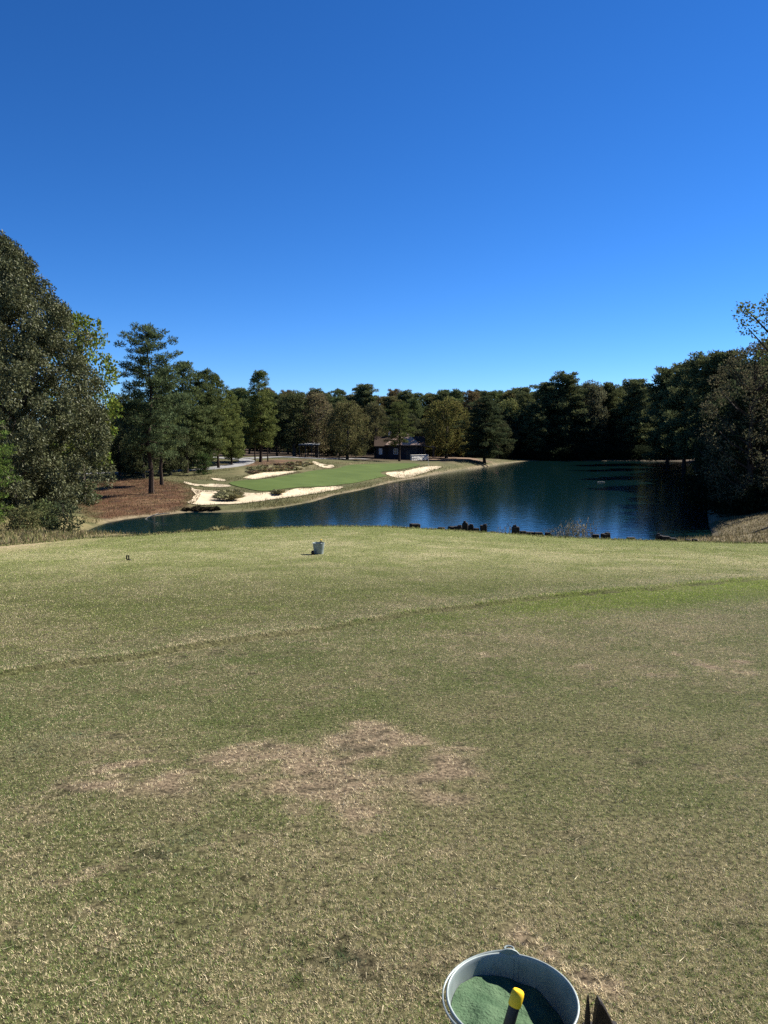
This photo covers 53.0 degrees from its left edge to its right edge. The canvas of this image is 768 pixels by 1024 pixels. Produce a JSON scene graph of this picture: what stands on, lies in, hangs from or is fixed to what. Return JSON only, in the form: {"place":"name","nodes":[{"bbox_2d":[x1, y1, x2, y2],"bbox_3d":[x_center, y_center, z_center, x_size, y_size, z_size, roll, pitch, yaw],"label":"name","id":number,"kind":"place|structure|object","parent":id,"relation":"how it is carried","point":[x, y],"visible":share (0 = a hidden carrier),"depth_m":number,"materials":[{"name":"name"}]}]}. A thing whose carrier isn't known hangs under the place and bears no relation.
{"place":"outdoors","nodes":[
{"label":"outdoors","id":0,"kind":"place"},
{"bbox_2d":[51,457,254,474],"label":"cart path","id":1,"kind":"structure","parent":0,"point":[243,461],"depth_m":127.50,"materials":[{"name":"grey concrete"}]},
{"bbox_2d":[139,457,426,505],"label":"rough grass","id":2,"kind":"structure","parent":0,"point":[250,474],"depth_m":105.45,"materials":[{"name":"plant"}]},
{"bbox_2d":[245,456,372,459],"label":"cart path","id":3,"kind":"structure","parent":0,"point":[302,457],"depth_m":152.92,"materials":[{"name":"grey concrete"}]},
{"bbox_2d":[0,526,767,1023],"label":"tee lawn","id":4,"kind":"structure","parent":0,"point":[168,788],"depth_m":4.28,"materials":[{"name":"plant"}]},
{"bbox_2d":[312,542,324,553],"bbox_3d":[-1.711,0.948,20.101,0.334,0.312,0.331,0,6,0],"label":"bucket","id":5,"kind":"object","parent":4,"relation":"on","point":[318,547],"visible":1,"depth_m":19.99,"materials":[{"name":"metal"}]},
{"bbox_2d":[442,945,579,1023],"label":"bucket","id":6,"kind":"object","parent":4,"relation":"on","point":[553,986],"visible":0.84,"depth_m":1.98,"materials":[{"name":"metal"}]},
{"bbox_2d":[451,975,562,1023],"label":"sand heap","id":7,"kind":"object","parent":6,"relation":"in","point":[480,999],"visible":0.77,"depth_m":1.92,"materials":[{"name":"sand"}]},
{"bbox_2d":[503,987,523,1023],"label":"scoop","id":8,"kind":"object","parent":6,"relation":"in","point":[515,1001],"visible":1,"depth_m":1.81,"materials":[{"name":"yellow plastic"}]},
{"bbox_2d":[0,442,767,544],"bbox_3d":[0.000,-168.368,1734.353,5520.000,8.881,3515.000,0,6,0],"label":"ground","id":9,"kind":"structure","parent":0,"point":[368,457],"depth_m":95.38,"materials":[{"name":"soil"}]},
{"bbox_2d":[0,420,22,524],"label":"pine tree","id":10,"kind":"object","parent":9,"relation":"on","point":[3,466],"visible":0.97,"depth_m":44.26,"materials":[{"name":"green plant"}]},
{"bbox_2d":[2,504,43,530],"bbox_3d":[-20.578,0.461,43.647,2.150,1.898,2.334,0,6,1],"label":"bush","id":11,"kind":"object","parent":9,"relation":"on","point":[20,522],"visible":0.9,"depth_m":43.48,"materials":[{"name":"green plant"}]},
{"bbox_2d":[26,498,63,527],"bbox_3d":[-22.948,0.311,52.283,2.580,2.531,2.801,1,6,8],"label":"bush","id":12,"kind":"object","parent":9,"relation":"on","point":[43,504],"visible":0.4,"depth_m":51.80,"materials":[{"name":"green plant"}]},
{"bbox_2d":[0,230,116,517],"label":"magnolia tree","id":13,"kind":"object","parent":9,"relation":"on","point":[24,356],"visible":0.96,"depth_m":58.97,"materials":[{"name":"green plant"}]},
{"bbox_2d":[42,499,85,532],"bbox_3d":[-17.537,0.361,42.304,2.404,2.163,2.304,-1,6,-13],"label":"bush","id":14,"kind":"object","parent":9,"relation":"on","point":[53,522],"visible":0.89,"depth_m":41.98,"materials":[{"name":"green plant"}]},
{"bbox_2d":[0,509,151,545],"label":"dry bank grass","id":15,"kind":"structure","parent":9,"relation":"on","point":[64,534],"depth_m":38.78,"materials":[{"name":"plant"}]},
{"bbox_2d":[42,311,124,496],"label":"broadleaf tree","id":16,"kind":"object","parent":9,"relation":"on","point":[115,405],"visible":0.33,"depth_m":75.11,"materials":[{"name":"green plant"}]},
{"bbox_2d":[74,480,101,504],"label":"bush","id":17,"kind":"object","parent":9,"relation":"on","point":[95,494],"visible":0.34,"depth_m":73.27,"materials":[{"name":"green plant"}]},
{"bbox_2d":[98,417,144,475],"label":"broadleaf tree","id":18,"kind":"object","parent":9,"relation":"on","point":[115,458],"visible":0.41,"depth_m":106.75,"materials":[{"name":"green plant"}]},
{"bbox_2d":[107,393,139,464],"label":"broadleaf tree","id":19,"kind":"object","parent":9,"relation":"on","point":[121,398],"visible":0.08,"depth_m":129.65,"materials":[{"name":"green plant"}]},
{"bbox_2d":[77,478,201,518],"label":"pine straw","id":20,"kind":"object","parent":9,"relation":"on","point":[135,489],"visible":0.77,"depth_m":79.97,"materials":[{"name":"brown dry plant needles"}]},
{"bbox_2d":[119,430,165,477],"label":"broadleaf tree","id":21,"kind":"object","parent":9,"relation":"on","point":[143,469],"visible":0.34,"depth_m":103.33,"materials":[{"name":"green plant"}]},
{"bbox_2d":[105,321,195,493],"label":"pine tree","id":22,"kind":"object","parent":9,"relation":"on","point":[150,437],"visible":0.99,"depth_m":81.52,"materials":[{"name":"green plant"}]},
{"bbox_2d":[139,363,181,484],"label":"pine tree","id":23,"kind":"object","parent":9,"relation":"on","point":[166,438],"visible":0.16,"depth_m":92.30,"materials":[{"name":"green plant"}]},
{"bbox_2d":[152,428,194,474],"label":"broadleaf tree","id":24,"kind":"object","parent":9,"relation":"on","point":[169,467],"visible":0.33,"depth_m":107.72,"materials":[{"name":"green plant"}]},
{"bbox_2d":[164,421,195,468],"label":"broadleaf tree","id":25,"kind":"object","parent":9,"relation":"on","point":[191,461],"visible":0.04,"depth_m":118.59,"materials":[{"name":"green plant"}]},
{"bbox_2d":[166,360,216,472],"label":"pine tree","id":26,"kind":"object","parent":9,"relation":"on","point":[193,415],"visible":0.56,"depth_m":110.60,"materials":[{"name":"green plant"}]},
{"bbox_2d":[191,452,213,474],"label":"bush","id":27,"kind":"object","parent":9,"relation":"on","point":[203,466],"visible":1,"depth_m":108.55,"materials":[{"name":"green plant"}]},
{"bbox_2d":[184,481,228,487],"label":"bunker sand","id":28,"kind":"structure","parent":9,"relation":"on","point":[213,485],"depth_m":93.16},
{"bbox_2d":[184,367,229,463],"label":"pine tree","id":29,"kind":"object","parent":9,"relation":"on","point":[209,398],"visible":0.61,"depth_m":116.42,"materials":[{"name":"green plant"}]},
{"bbox_2d":[205,375,235,467],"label":"pine tree","id":30,"kind":"object","parent":9,"relation":"on","point":[227,426],"visible":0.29,"depth_m":121.06,"materials":[{"name":"green plant"}]},
{"bbox_2d":[220,389,248,463],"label":"pine tree","id":31,"kind":"object","parent":9,"relation":"on","point":[235,452],"visible":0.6,"depth_m":128.73,"materials":[{"name":"green plant"}]},
{"bbox_2d":[230,387,262,455],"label":"pine tree","id":32,"kind":"object","parent":9,"relation":"on","point":[238,393],"visible":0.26,"depth_m":162.42,"materials":[{"name":"green plant"}]},
{"bbox_2d":[243,395,262,459],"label":"pine tree","id":33,"kind":"object","parent":9,"relation":"on","point":[249,400],"visible":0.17,"depth_m":139.99,"materials":[{"name":"green plant"}]},
{"bbox_2d":[239,369,280,461],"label":"pine tree","id":34,"kind":"object","parent":9,"relation":"on","point":[263,436],"visible":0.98,"depth_m":136.03,"materials":[{"name":"green plant"}]},
{"bbox_2d":[188,486,342,504],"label":"bunker sand","id":35,"kind":"structure","parent":9,"relation":"on","point":[204,498],"depth_m":84.61,"materials":[{"name":"sand"}]},
{"bbox_2d":[219,492,243,499],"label":"grass tussock","id":36,"kind":"object","parent":35,"relation":"on","point":[234,495],"depth_m":79.72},
{"bbox_2d":[261,405,276,461],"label":"pine tree","id":37,"kind":"object","parent":9,"relation":"on","point":[265,406],"visible":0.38,"depth_m":138.86,"materials":[{"name":"green plant"}]},
{"bbox_2d":[245,471,295,478],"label":"bunker sand","id":38,"kind":"structure","parent":9,"relation":"on","point":[260,475],"depth_m":113.17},
{"bbox_2d":[270,392,285,455],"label":"pine tree","id":39,"kind":"object","parent":9,"relation":"on","point":[276,397],"visible":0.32,"depth_m":168.43,"materials":[{"name":"green plant"}]},
{"bbox_2d":[273,390,318,456],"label":"broadleaf tree","id":40,"kind":"object","parent":9,"relation":"on","point":[292,432],"visible":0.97,"depth_m":165.62,"materials":[{"name":"green plant"}]},
{"bbox_2d":[298,443,319,457],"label":"shelter","id":41,"kind":"object","parent":9,"relation":"on","point":[308,444],"visible":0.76,"depth_m":165.49,"materials":[{"name":"metal"}]},
{"bbox_2d":[176,460,443,505],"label":"bunker edge grass","id":42,"kind":"structure","parent":9,"relation":"on","point":[192,494],"depth_m":93.82,"materials":[{"name":"plant"}]},
{"bbox_2d":[296,391,338,456],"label":"broadleaf tree","id":43,"kind":"object","parent":9,"relation":"on","point":[316,401],"visible":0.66,"depth_m":168.35,"materials":[{"name":"green plant"}]},
{"bbox_2d":[230,463,419,490],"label":"putting green","id":44,"kind":"object","parent":9,"relation":"on","point":[353,473],"visible":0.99,"depth_m":111.14,"materials":[{"name":"plant"}]},
{"bbox_2d":[318,430,338,455],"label":"broadleaf tree","id":45,"kind":"object","parent":9,"relation":"on","point":[328,453],"visible":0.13,"depth_m":185.61,"materials":[{"name":"green plant"}]},
{"bbox_2d":[330,388,347,396],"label":"pine tree","id":46,"kind":"object","parent":9,"relation":"on","point":[338,391],"visible":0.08,"depth_m":300.05,"materials":[{"name":"green plant"}]},
{"bbox_2d":[323,399,371,458],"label":"broadleaf tree","id":47,"kind":"object","parent":9,"relation":"on","point":[349,439],"visible":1,"depth_m":160.88,"materials":[{"name":"green plant"}]},
{"bbox_2d":[352,383,378,451],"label":"pine tree","id":48,"kind":"object","parent":9,"relation":"on","point":[365,391],"visible":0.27,"depth_m":231.31,"materials":[{"name":"green plant"}]},
{"bbox_2d":[359,401,388,456],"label":"broadleaf tree","id":49,"kind":"object","parent":9,"relation":"on","point":[378,409],"visible":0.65,"depth_m":182.31,"materials":[{"name":"green plant"}]},
{"bbox_2d":[223,459,524,510],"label":"shore grass","id":50,"kind":"structure","parent":9,"relation":"on","point":[279,503],"depth_m":90.37,"materials":[{"name":"plant"}]},
{"bbox_2d":[1,524,767,545],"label":"lip grass","id":51,"kind":"structure","parent":9,"relation":"on","point":[407,527],"depth_m":30.23,"materials":[{"name":"plant"}]},
{"bbox_2d":[377,396,402,418],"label":"pine tree","id":52,"kind":"object","parent":9,"relation":"on","point":[387,400],"visible":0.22,"depth_m":231.42,"materials":[{"name":"green plant"}]},
{"bbox_2d":[378,400,420,460],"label":"pine tree","id":53,"kind":"object","parent":9,"relation":"on","point":[399,440],"visible":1,"depth_m":163.69,"materials":[{"name":"green plant"}]},
{"bbox_2d":[396,389,421,419],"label":"pine tree","id":54,"kind":"object","parent":9,"relation":"on","point":[405,395],"visible":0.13,"depth_m":239.54,"materials":[{"name":"green plant"}]},
{"bbox_2d":[400,414,422,435],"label":"broadleaf tree","id":55,"kind":"object","parent":9,"relation":"on","point":[413,417],"visible":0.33,"depth_m":195.53,"materials":[{"name":"green plant"}]},
{"bbox_2d":[386,466,439,477],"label":"bunker sand","id":56,"kind":"structure","parent":9,"relation":"on","point":[424,469],"depth_m":134.44,"materials":[{"name":"sand"}]},
{"bbox_2d":[405,397,426,421],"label":"pine tree","id":57,"kind":"object","parent":9,"relation":"on","point":[416,408],"visible":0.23,"depth_m":229.50,"materials":[{"name":"green plant"}]},
{"bbox_2d":[410,454,427,459],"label":"stone wall","id":58,"kind":"structure","parent":9,"relation":"on","point":[418,457],"depth_m":172.83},
{"bbox_2d":[414,392,429,413],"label":"pine tree","id":59,"kind":"object","parent":9,"relation":"on","point":[422,398],"visible":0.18,"depth_m":258.92,"materials":[{"name":"green plant"}]},
{"bbox_2d":[408,419,444,454],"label":"broadleaf tree","id":60,"kind":"object","parent":9,"relation":"on","point":[422,426],"visible":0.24,"depth_m":198.20,"materials":[{"name":"green plant"}]},
{"bbox_2d":[430,391,458,415],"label":"pine tree","id":61,"kind":"object","parent":9,"relation":"on","point":[442,395],"visible":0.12,"depth_m":234.80,"materials":[{"name":"green plant"}]},
{"bbox_2d":[420,396,473,457],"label":"broadleaf tree","id":62,"kind":"object","parent":9,"relation":"on","point":[441,408],"visible":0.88,"depth_m":181.52,"materials":[{"name":"green plant"}]},
{"bbox_2d":[437,412,465,456],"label":"broadleaf tree","id":63,"kind":"object","parent":9,"relation":"on","point":[450,453],"visible":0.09,"depth_m":203.60,"materials":[{"name":"green plant"}]},
{"bbox_2d":[449,388,464,405],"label":"pine tree","id":64,"kind":"object","parent":9,"relation":"on","point":[457,392],"visible":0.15,"depth_m":262.78,"materials":[{"name":"green plant"}]},
{"bbox_2d":[456,389,484,414],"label":"pine tree","id":65,"kind":"object","parent":9,"relation":"on","point":[470,398],"visible":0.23,"depth_m":232.95,"materials":[{"name":"green plant"}]},
{"bbox_2d":[459,413,499,457],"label":"broadleaf tree","id":66,"kind":"object","parent":9,"relation":"on","point":[468,421],"visible":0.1,"depth_m":194.99,"materials":[{"name":"green plant"}]},
{"bbox_2d":[453,395,517,462],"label":"pine tree","id":67,"kind":"object","parent":9,"relation":"on","point":[480,436],"visible":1,"depth_m":174.32,"materials":[{"name":"green plant"}]},
{"bbox_2d":[481,410,521,457],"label":"broadleaf tree","id":68,"kind":"object","parent":9,"relation":"on","point":[508,420],"visible":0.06,"depth_m":218.69,"materials":[{"name":"green plant"}]},
{"bbox_2d":[489,423,514,459],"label":"broadleaf tree","id":69,"kind":"object","parent":9,"relation":"on","point":[506,453],"visible":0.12,"depth_m":206.56,"materials":[{"name":"green plant"}]},
{"bbox_2d":[496,422,519,458],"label":"broadleaf tree","id":70,"kind":"object","parent":9,"relation":"on","point":[513,435],"visible":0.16,"depth_m":210.58,"materials":[{"name":"green plant"}]},
{"bbox_2d":[499,391,516,412],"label":"pine tree","id":71,"kind":"object","parent":9,"relation":"on","point":[509,394],"visible":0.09,"depth_m":238.80,"materials":[{"name":"green plant"}]},
{"bbox_2d":[491,397,525,458],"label":"broadleaf tree","id":72,"kind":"object","parent":9,"relation":"on","point":[512,406],"visible":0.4,"depth_m":218.83,"materials":[{"name":"green plant"}]},
{"bbox_2d":[508,412,526,458],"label":"broadleaf tree","id":73,"kind":"object","parent":9,"relation":"on","point":[520,416],"visible":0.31,"depth_m":217.48,"materials":[{"name":"green plant"}]},
{"bbox_2d":[510,386,533,404],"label":"pine tree","id":74,"kind":"object","parent":9,"relation":"on","point":[526,389],"visible":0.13,"depth_m":233.19,"materials":[{"name":"green plant"}]},
{"bbox_2d":[514,390,535,436],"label":"pine tree","id":75,"kind":"object","parent":9,"relation":"on","point":[522,394],"visible":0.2,"depth_m":224.45,"materials":[{"name":"green plant"}]},
{"bbox_2d":[517,401,548,459],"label":"pine tree","id":76,"kind":"object","parent":9,"relation":"on","point":[534,419],"visible":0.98,"depth_m":213.41,"materials":[{"name":"green plant"}]},
{"bbox_2d":[525,381,571,445],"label":"pine tree","id":77,"kind":"object","parent":9,"relation":"on","point":[550,392],"visible":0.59,"depth_m":217.36,"materials":[{"name":"green plant"}]},
{"bbox_2d":[536,444,562,460],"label":"bush","id":78,"kind":"object","parent":9,"relation":"on","point":[543,449],"visible":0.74,"depth_m":213.57,"materials":[{"name":"green plant"}]},
{"bbox_2d":[552,446,572,459],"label":"bush","id":79,"kind":"object","parent":9,"relation":"on","point":[563,455],"visible":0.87,"depth_m":213.67,"materials":[{"name":"green plant"}]},
{"bbox_2d":[547,415,581,446],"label":"broadleaf tree","id":80,"kind":"object","parent":9,"relation":"on","point":[565,440],"visible":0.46,"depth_m":218.72,"materials":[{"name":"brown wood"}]},
{"bbox_2d":[548,414,580,444],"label":"broadleaf tree","id":81,"kind":"object","parent":9,"relation":"on","point":[559,437],"visible":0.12,"depth_m":218.01,"materials":[{"name":"green plant"}]},
{"bbox_2d":[541,370,591,447],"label":"pine tree","id":82,"kind":"object","parent":9,"relation":"on","point":[570,387],"visible":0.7,"depth_m":218.69,"materials":[{"name":"green plant"}]},
{"bbox_2d":[577,379,609,444],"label":"broadleaf tree","id":83,"kind":"object","parent":9,"relation":"on","point":[592,393],"visible":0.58,"depth_m":222.53,"materials":[{"name":"green plant"}]},
{"bbox_2d":[577,416,609,446],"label":"broadleaf tree","id":84,"kind":"object","parent":9,"relation":"on","point":[592,438],"visible":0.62,"depth_m":220.19,"materials":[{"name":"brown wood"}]},
{"bbox_2d":[595,382,622,434],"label":"pine tree","id":85,"kind":"object","parent":9,"relation":"on","point":[611,398],"visible":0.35,"depth_m":228.10,"materials":[{"name":"green plant"}]},
{"bbox_2d":[610,447,631,459],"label":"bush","id":86,"kind":"object","parent":9,"relation":"on","point":[622,456],"visible":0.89,"depth_m":214.21,"materials":[{"name":"green plant"}]},
{"bbox_2d":[614,426,636,446],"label":"broadleaf tree","id":87,"kind":"object","parent":9,"relation":"on","point":[621,441],"visible":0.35,"depth_m":223.40,"materials":[{"name":"green plant"}]},
{"bbox_2d":[609,378,654,443],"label":"pine tree","id":88,"kind":"object","parent":9,"relation":"on","point":[631,409],"visible":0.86,"depth_m":219.97,"materials":[{"name":"green plant"}]},
{"bbox_2d":[626,445,651,459],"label":"bush","id":89,"kind":"object","parent":9,"relation":"on","point":[634,450],"visible":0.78,"depth_m":213.43,"materials":[{"name":"green plant"}]},
{"bbox_2d":[636,366,689,463],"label":"pine tree","id":90,"kind":"object","parent":9,"relation":"on","point":[652,438],"visible":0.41,"depth_m":187.18,"materials":[{"name":"green plant"}]},
{"bbox_2d":[650,362,698,467],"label":"pine tree","id":91,"kind":"object","parent":9,"relation":"on","point":[670,405],"visible":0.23,"depth_m":162.77,"materials":[{"name":"green plant"}]},
{"bbox_2d":[662,351,712,471],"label":"pine tree","id":92,"kind":"object","parent":9,"relation":"on","point":[681,394],"visible":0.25,"depth_m":133.41,"materials":[{"name":"green plant"}]},
{"bbox_2d":[684,381,736,471],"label":"broadleaf tree","id":93,"kind":"object","parent":9,"relation":"on","point":[695,430],"visible":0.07,"depth_m":102.12,"materials":[{"name":"green plant"}]},
{"bbox_2d":[698,379,738,466],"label":"broadleaf tree","id":94,"kind":"object","parent":9,"relation":"on","point":[733,382],"visible":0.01,"depth_m":88.11,"materials":[{"name":"green plant"}]},
{"bbox_2d":[707,483,733,514],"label":"bush","id":95,"kind":"object","parent":9,"relation":"on","point":[715,504],"visible":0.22,"depth_m":66.14,"materials":[{"name":"green plant"}]},
{"bbox_2d":[685,349,757,449],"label":"pine tree","id":96,"kind":"object","parent":9,"relation":"on","point":[717,357],"visible":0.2,"depth_m":108.65,"materials":[{"name":"green plant"}]},
{"bbox_2d":[688,386,757,489],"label":"broadleaf tree","id":97,"kind":"object","parent":9,"relation":"on","point":[723,409],"visible":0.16,"depth_m":74.62,"materials":[{"name":"green plant"}]},
{"bbox_2d":[695,338,767,512],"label":"broadleaf tree","id":98,"kind":"object","parent":9,"relation":"on","point":[750,467],"visible":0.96,"depth_m":61.46,"materials":[{"name":"green plant"}]},
{"bbox_2d":[712,373,767,497],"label":"broadleaf tree","id":99,"kind":"object","parent":9,"relation":"on","point":[737,422],"visible":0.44,"depth_m":64.65,"materials":[{"name":"green plant"}]},
{"bbox_2d":[716,361,763,403],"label":"pine tree","id":100,"kind":"object","parent":9,"relation":"on","point":[742,371],"depth_m":81.59,"materials":[{"name":"green plant"}]},
{"bbox_2d":[731,293,767,365],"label":"broadleaf tree","id":101,"kind":"object","parent":9,"relation":"on","point":[746,312],"visible":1,"depth_m":49.03,"materials":[{"name":"green plant"}]},
{"bbox_2d":[0,0,767,422],"label":"sky","id":102,"kind":"structure","parent":0,"point":[420,196],"materials":[{"name":"blue"}]},
{"bbox_2d":[87,460,711,539],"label":"water","id":103,"kind":"structure","parent":0,"point":[642,500],"depth_m":77.02,"materials":[{"name":"blue liquid"}]},
{"bbox_2d":[374,431,434,459],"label":"house","id":104,"kind":"structure","parent":0,"point":[414,445],"depth_m":176.81,"materials":[{"name":"brown"}]},
{"bbox_2d":[582,994,616,1023],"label":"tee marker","id":105,"kind":"object","parent":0,"point":[601,1015],"visible":1,"depth_m":2.18,"materials":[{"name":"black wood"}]},
{"bbox_2d":[670,511,767,542],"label":"dry bank grass","id":106,"kind":"structure","parent":0,"point":[754,537],"depth_m":48.08,"materials":[{"name":"plant"}]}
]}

